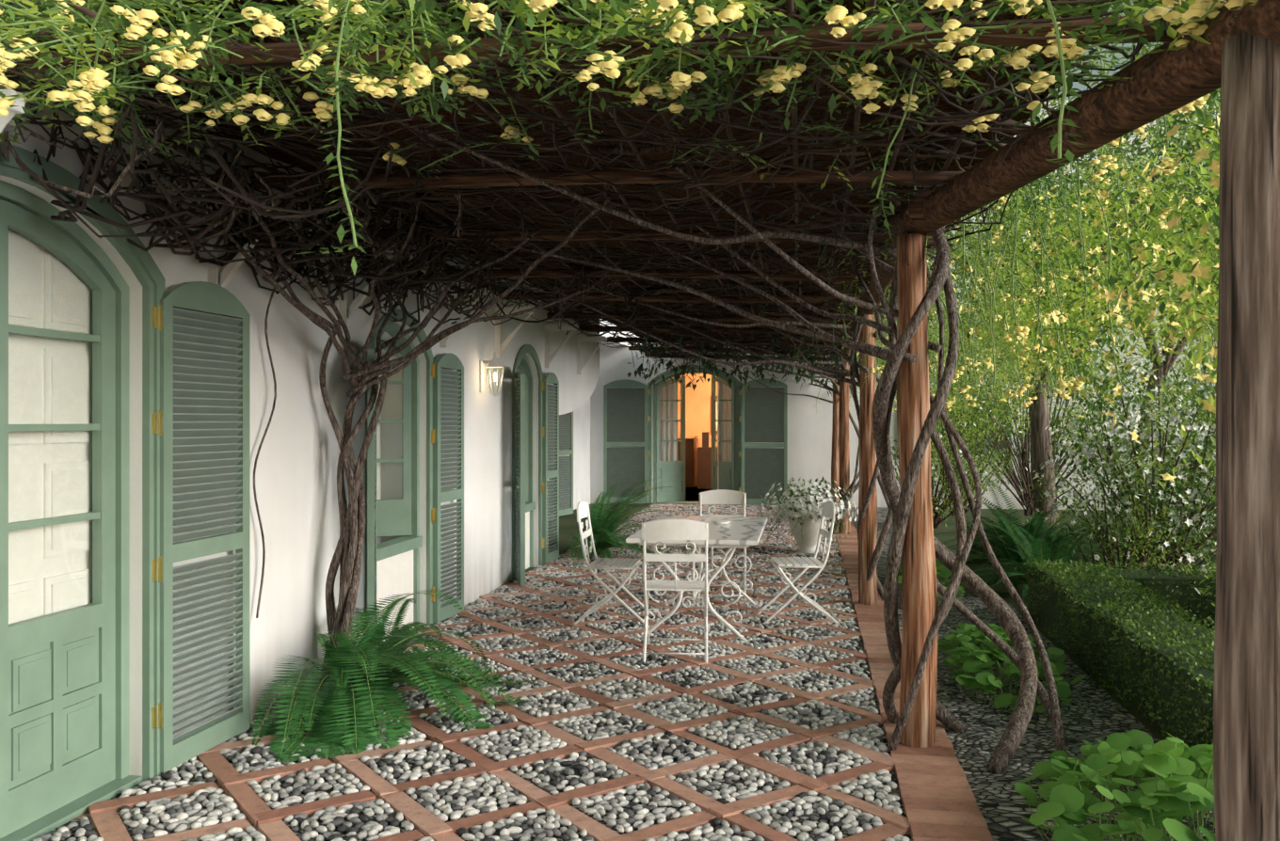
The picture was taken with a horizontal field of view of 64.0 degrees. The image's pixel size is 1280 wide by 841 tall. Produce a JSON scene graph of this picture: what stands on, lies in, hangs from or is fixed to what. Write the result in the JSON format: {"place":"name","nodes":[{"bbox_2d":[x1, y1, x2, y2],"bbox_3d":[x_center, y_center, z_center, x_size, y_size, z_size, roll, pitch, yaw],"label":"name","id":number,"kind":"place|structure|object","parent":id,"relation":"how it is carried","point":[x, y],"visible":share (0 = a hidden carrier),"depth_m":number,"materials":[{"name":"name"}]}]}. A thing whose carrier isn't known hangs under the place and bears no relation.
{"place":"outdoors","nodes":[
{"label":"outdoors","id":0,"kind":"place"},
{"bbox_2d":[659,377,731,489],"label":"door curtains","id":1,"kind":"object","parent":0,"point":[664,447],"visible":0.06,"depth_m":19.59,"materials":[{"name":"beige fabric"}]},
{"bbox_2d":[677,372,717,501],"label":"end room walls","id":2,"kind":"structure","parent":0,"point":[698,437],"depth_m":24.21,"materials":[{"name":"orange paint"}]},
{"bbox_2d":[402,486,1214,809],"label":"ground","id":3,"kind":"structure","parent":0,"point":[568,526],"depth_m":13.95,"materials":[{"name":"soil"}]},
{"bbox_2d":[0,144,573,840],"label":"joinery wall","id":4,"kind":"structure","parent":3,"relation":"on","point":[64,716],"depth_m":4.48,"materials":[{"name":"green wood"}]},
{"bbox_2d":[8,228,381,624],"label":"window curtains","id":5,"kind":"object","parent":4,"relation":"attached to","point":[33,473],"depth_m":4.11,"materials":[{"name":"white fabric"}]},
{"bbox_2d":[0,40,629,776],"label":"house wall","id":6,"kind":"structure","parent":3,"relation":"on","point":[296,479],"depth_m":5.86,"materials":[{"name":"paint"}]},
{"bbox_2d":[0,0,606,374],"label":"wall brackets","id":7,"kind":"object","parent":6,"relation":"attached to","point":[222,277],"depth_m":6.31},
{"bbox_2d":[479,352,504,397],"bbox_3d":[-1.307,-0.409,9.032,0.201,0.400,0.164,0,0,9],"label":"wall lantern","id":8,"kind":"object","parent":6,"relation":"attached to","point":[494,362],"depth_m":9.01,"materials":[{"name":"white paint"}]},
{"bbox_2d":[46,529,980,840],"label":"pebbles","id":9,"kind":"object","parent":3,"relation":"on","point":[664,754],"depth_m":4.46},
{"bbox_2d":[250,589,534,762],"bbox_3d":[-1.299,1.221,5.588,1.355,0.666,2.075,0,0,9],"label":"fern by trunk","id":10,"kind":"object","parent":9,"relation":"on","point":[357,697],"visible":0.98,"depth_m":5.17,"materials":[{"name":"green plant"}]},
{"bbox_2d":[32,503,910,840],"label":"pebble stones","id":11,"kind":"object","parent":9,"relation":"on","point":[332,818],"visible":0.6,"depth_m":4.96,"materials":[{"name":"grey gravel"}]},
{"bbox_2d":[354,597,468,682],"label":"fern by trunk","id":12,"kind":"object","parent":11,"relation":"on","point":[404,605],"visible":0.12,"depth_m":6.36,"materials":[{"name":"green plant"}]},
{"bbox_2d":[625,515,767,642],"bbox_3d":[0.496,1.185,7.978,0.920,0.770,1.750,0,0,9],"label":"garden table","id":13,"kind":"object","parent":11,"relation":"on","point":[733,533],"visible":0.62,"depth_m":7.31,"materials":[{"name":"metal"}]},
{"bbox_2d":[0,92,1069,774],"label":"climbing vine trunks","id":14,"kind":"object","parent":9,"relation":"on","point":[269,230],"visible":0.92,"depth_m":5.01,"materials":[{"name":"brown plant"}]},
{"bbox_2d":[88,503,993,840],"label":"terrace brick bands","id":15,"kind":"object","parent":9,"relation":"on","point":[937,799],"visible":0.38,"depth_m":4.81,"materials":[{"name":"brown brick"}]},
{"bbox_2d":[566,478,682,568],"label":"fern","id":16,"kind":"object","parent":15,"relation":"on","point":[604,531],"visible":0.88,"depth_m":11.61,"materials":[{"name":"green plant"}]},
{"bbox_2d":[756,501,838,623],"bbox_3d":[1.226,1.097,8.011,0.584,0.931,0.430,0,0,-1],"label":"garden chair","id":17,"kind":"object","parent":15,"relation":"on","point":[829,512],"visible":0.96,"depth_m":7.93,"materials":[{"name":"white metal"}]},
{"bbox_2d":[788,512,826,554],"bbox_3d":[1.979,1.332,12.092,0.470,0.470,0.470,0,0,9],"label":"flower pot","id":18,"kind":"object","parent":15,"relation":"on","point":[809,534],"visible":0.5,"depth_m":11.95,"materials":[{"name":"ceramic"}]},
{"bbox_2d":[755,476,858,551],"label":"potted flowers","id":19,"kind":"object","parent":18,"relation":"on","point":[812,499],"visible":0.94,"depth_m":11.86,"materials":[{"name":"white plant"}]},
{"bbox_2d":[573,501,654,626],"bbox_3d":[-0.194,1.097,7.936,0.598,0.931,0.443,0,0,9],"label":"garden chair","id":20,"kind":"object","parent":9,"relation":"on","point":[598,563],"visible":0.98,"depth_m":7.87,"materials":[{"name":"white metal"}]},
{"bbox_2d":[641,518,708,663],"bbox_3d":[0.242,1.097,6.850,0.430,0.931,0.584,0,0,3],"label":"garden chair","id":21,"kind":"object","parent":9,"relation":"on","point":[674,529],"visible":0.98,"depth_m":6.61,"materials":[{"name":"white metal"}]},
{"bbox_2d":[697,489,746,600],"bbox_3d":[0.732,1.097,9.109,0.430,0.931,0.584,0,0,5],"label":"garden chair","id":22,"kind":"object","parent":9,"relation":"on","point":[722,497],"visible":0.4,"depth_m":9.36,"materials":[{"name":"white metal"}]},
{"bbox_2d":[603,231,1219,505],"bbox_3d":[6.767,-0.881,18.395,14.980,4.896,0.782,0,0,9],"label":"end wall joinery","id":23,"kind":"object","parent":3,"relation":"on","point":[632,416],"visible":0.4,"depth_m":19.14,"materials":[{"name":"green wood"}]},
{"bbox_2d":[890,422,1013,528],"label":"shrub","id":24,"kind":"object","parent":3,"relation":"on","point":[938,513],"visible":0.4,"depth_m":14.82,"materials":[{"name":"green plant"}]},
{"bbox_2d":[929,380,1029,516],"bbox_3d":[5.320,0.408,16.948,2.053,2.414,1.833,0,0,-9],"label":"shrub","id":25,"kind":"object","parent":3,"relation":"on","point":[963,420],"visible":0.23,"depth_m":16.71,"materials":[{"name":"green plant"}]},
{"bbox_2d":[959,512,1091,606],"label":"garden fern","id":26,"kind":"object","parent":3,"relation":"on","point":[1034,553],"visible":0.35,"depth_m":9.10,"materials":[{"name":"green plant"}]},
{"bbox_2d":[933,477,1136,591],"bbox_3d":[3.778,1.074,9.863,1.921,0.961,1.797,0,0,-31],"label":"garden fern","id":27,"kind":"object","parent":3,"relation":"on","point":[1031,528],"visible":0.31,"depth_m":9.99,"materials":[{"name":"green plant"}]},
{"bbox_2d":[945,327,1142,516],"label":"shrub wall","id":28,"kind":"structure","parent":3,"relation":"on","point":[1024,454],"depth_m":16.66,"materials":[{"name":"green plant"}]},
{"bbox_2d":[965,493,1123,568],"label":"garden fern","id":29,"kind":"object","parent":3,"relation":"on","point":[1059,539],"visible":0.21,"depth_m":10.62,"materials":[{"name":"green plant"}]},
{"bbox_2d":[928,44,1220,525],"bbox_3d":[5.064,-1.568,13.779,5.730,6.305,5.122,0,0,-8],"label":"tree","id":30,"kind":"object","parent":3,"relation":"on","point":[1039,417],"visible":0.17,"depth_m":13.31,"materials":[{"name":"green plant"}]},
{"bbox_2d":[966,517,1216,569],"bbox_3d":[5.989,1.328,10.978,4.942,0.546,0.623,0,0,9],"label":"hedge","id":31,"kind":"object","parent":3,"relation":"on","point":[980,560],"visible":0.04,"depth_m":11.03,"materials":[{"name":"green plant"}]},
{"bbox_2d":[1007,114,1219,521],"bbox_3d":[8.470,-1.749,15.756,6.440,6.646,5.157,0,0,9],"label":"tree","id":32,"kind":"object","parent":3,"relation":"on","point":[1169,362],"visible":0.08,"depth_m":15.72,"materials":[{"name":"green plant"}]},
{"bbox_2d":[1023,557,1215,749],"bbox_3d":[3.026,1.332,6.203,0.640,0.528,4.313,0,0,9],"label":"long hedge","id":33,"kind":"object","parent":3,"relation":"on","point":[1150,659],"visible":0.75,"depth_m":5.84,"materials":[{"name":"green plant"}]},
{"bbox_2d":[1021,334,1216,572],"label":"white shrub flowers","id":34,"kind":"object","parent":3,"relation":"on","point":[1190,480],"visible":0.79,"depth_m":9.50,"materials":[{"name":"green plant"}]},
{"bbox_2d":[1040,452,1215,571],"bbox_3d":[4.277,0.931,8.992,1.382,1.304,1.345,0,0,9],"label":"shrub","id":35,"kind":"object","parent":3,"relation":"on","point":[1129,555],"visible":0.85,"depth_m":8.91,"materials":[{"name":"green plant"}]},
{"bbox_2d":[1057,360,1216,527],"bbox_3d":[6.723,0.411,12.466,2.464,2.361,2.691,0,0,-36],"label":"shrub","id":36,"kind":"object","parent":3,"relation":"on","point":[1205,389],"visible":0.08,"depth_m":12.43,"materials":[{"name":"green plant"}]},
{"bbox_2d":[1087,560,1215,631],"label":"hedge","id":37,"kind":"object","parent":3,"relation":"on","point":[1167,584],"visible":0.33,"depth_m":7.67,"materials":[{"name":"green plant"}]},
{"bbox_2d":[1094,292,1217,480],"bbox_3d":[9.139,-0.359,16.284,3.558,3.976,3.961,0,0,9],"label":"tree","id":38,"kind":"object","parent":3,"relation":"on","point":[1164,377],"depth_m":16.18,"materials":[{"name":"green plant"}]},
{"bbox_2d":[1136,8,1220,306],"bbox_3d":[10.156,-2.369,13.265,7.150,7.883,7.496,0,0,9],"label":"tree","id":39,"kind":"object","parent":3,"relation":"on","point":[1211,116],"visible":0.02,"depth_m":14.91,"materials":[{"name":"green plant"}]},
{"bbox_2d":[1185,543,1216,618],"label":"shrub","id":40,"kind":"object","parent":3,"relation":"on","point":[1206,568],"visible":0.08,"depth_m":6.37,"materials":[{"name":"green plant"}]},
{"bbox_2d":[590,95,1220,511],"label":"end wall","id":41,"kind":"structure","parent":0,"point":[808,441],"depth_m":18.67,"materials":[{"name":"white paint"}]},
{"bbox_2d":[757,0,1220,414],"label":"rose foliage","id":42,"kind":"object","parent":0,"point":[973,296],"visible":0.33,"depth_m":5.54,"materials":[{"name":"green plant"}]},
{"bbox_2d":[875,286,1011,415],"bbox_3d":[3.602,-0.839,12.552,1.888,1.671,1.987,0,0,45],"label":"tree","id":43,"kind":"object","parent":42,"relation":"attached to","point":[982,383],"visible":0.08,"depth_m":12.37,"materials":[{"name":"green plant"}]},
{"bbox_2d":[928,240,1120,407],"bbox_3d":[3.714,-0.932,10.038,1.832,1.635,1.986,0,0,-21],"label":"tree","id":44,"kind":"object","parent":42,"relation":"attached to","point":[991,395],"visible":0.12,"depth_m":10.03,"materials":[{"name":"green plant"}]},
{"bbox_2d":[947,146,1219,427],"bbox_3d":[2.848,-0.838,6.287,1.967,1.760,2.112,0,0,9],"label":"tree","id":45,"kind":"object","parent":42,"relation":"attached to","point":[1075,310],"visible":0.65,"depth_m":6.20,"materials":[{"name":"green plant"}]},
{"bbox_2d":[1038,90,1220,489],"bbox_3d":[2.525,-0.778,3.811,1.559,2.238,1.874,0,0,-38],"label":"tree","id":46,"kind":"object","parent":42,"relation":"attached to","point":[1200,271],"visible":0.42,"depth_m":3.97,"materials":[{"name":"green plant"}]},
{"bbox_2d":[850,507,1215,840],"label":"gravel","id":47,"kind":"structure","parent":0,"point":[1093,712],"depth_m":5.21,"materials":[{"name":"grey gravel"}]},
{"bbox_2d":[897,558,967,606],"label":"nasturtium plant","id":48,"kind":"object","parent":47,"relation":"on","point":[940,568],"visible":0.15,"depth_m":9.07,"materials":[{"name":"green plant"}]},
{"bbox_2d":[937,624,1085,719],"bbox_3d":[2.201,1.415,6.180,0.783,0.316,1.865,0,0,9],"label":"nasturtium plant","id":49,"kind":"object","parent":47,"relation":"on","point":[969,641],"visible":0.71,"depth_m":5.91,"materials":[{"name":"green plant"}]},
{"bbox_2d":[1014,729,1215,840],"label":"nasturtium plant","id":50,"kind":"object","parent":47,"relation":"on","point":[1112,761],"visible":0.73,"depth_m":3.70,"materials":[{"name":"green plant"}]},
{"bbox_2d":[831,31,1279,840],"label":"wooden posts","id":51,"kind":"object","parent":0,"point":[1247,716],"visible":0.81,"depth_m":2.45,"materials":[{"name":"brown wood"}]},
{"bbox_2d":[831,0,1279,370],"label":"pergola beam","id":52,"kind":"structure","parent":51,"relation":"on","point":[1167,82],"depth_m":3.14,"materials":[{"name":"brown wood"}]},
{"bbox_2d":[3,0,1203,360],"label":"pergola poles","id":53,"kind":"object","parent":52,"relation":"on","point":[448,181],"visible":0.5,"depth_m":4.52,"materials":[{"name":"brown wood"}]},
{"bbox_2d":[0,0,1167,367],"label":"pergola vine","id":54,"kind":"object","parent":53,"relation":"on","point":[772,203],"visible":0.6,"depth_m":4.62,"materials":[{"name":"plant"}]},
{"bbox_2d":[0,0,1258,274],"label":"rose foliage","id":55,"kind":"object","parent":54,"relation":"on","point":[62,21],"visible":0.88,"depth_m":2.85,"materials":[{"name":"green plant"}]},
{"bbox_2d":[627,322,859,396],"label":"hanging leaves","id":56,"kind":"object","parent":54,"relation":"hanging from","point":[710,364],"visible":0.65,"depth_m":14.76,"materials":[{"name":"green plant"}]},
{"bbox_2d":[1048,0,1218,100],"label":"sky","id":57,"kind":"structure","parent":0,"point":[1076,85],"materials":[{"name":"white"}]}
]}

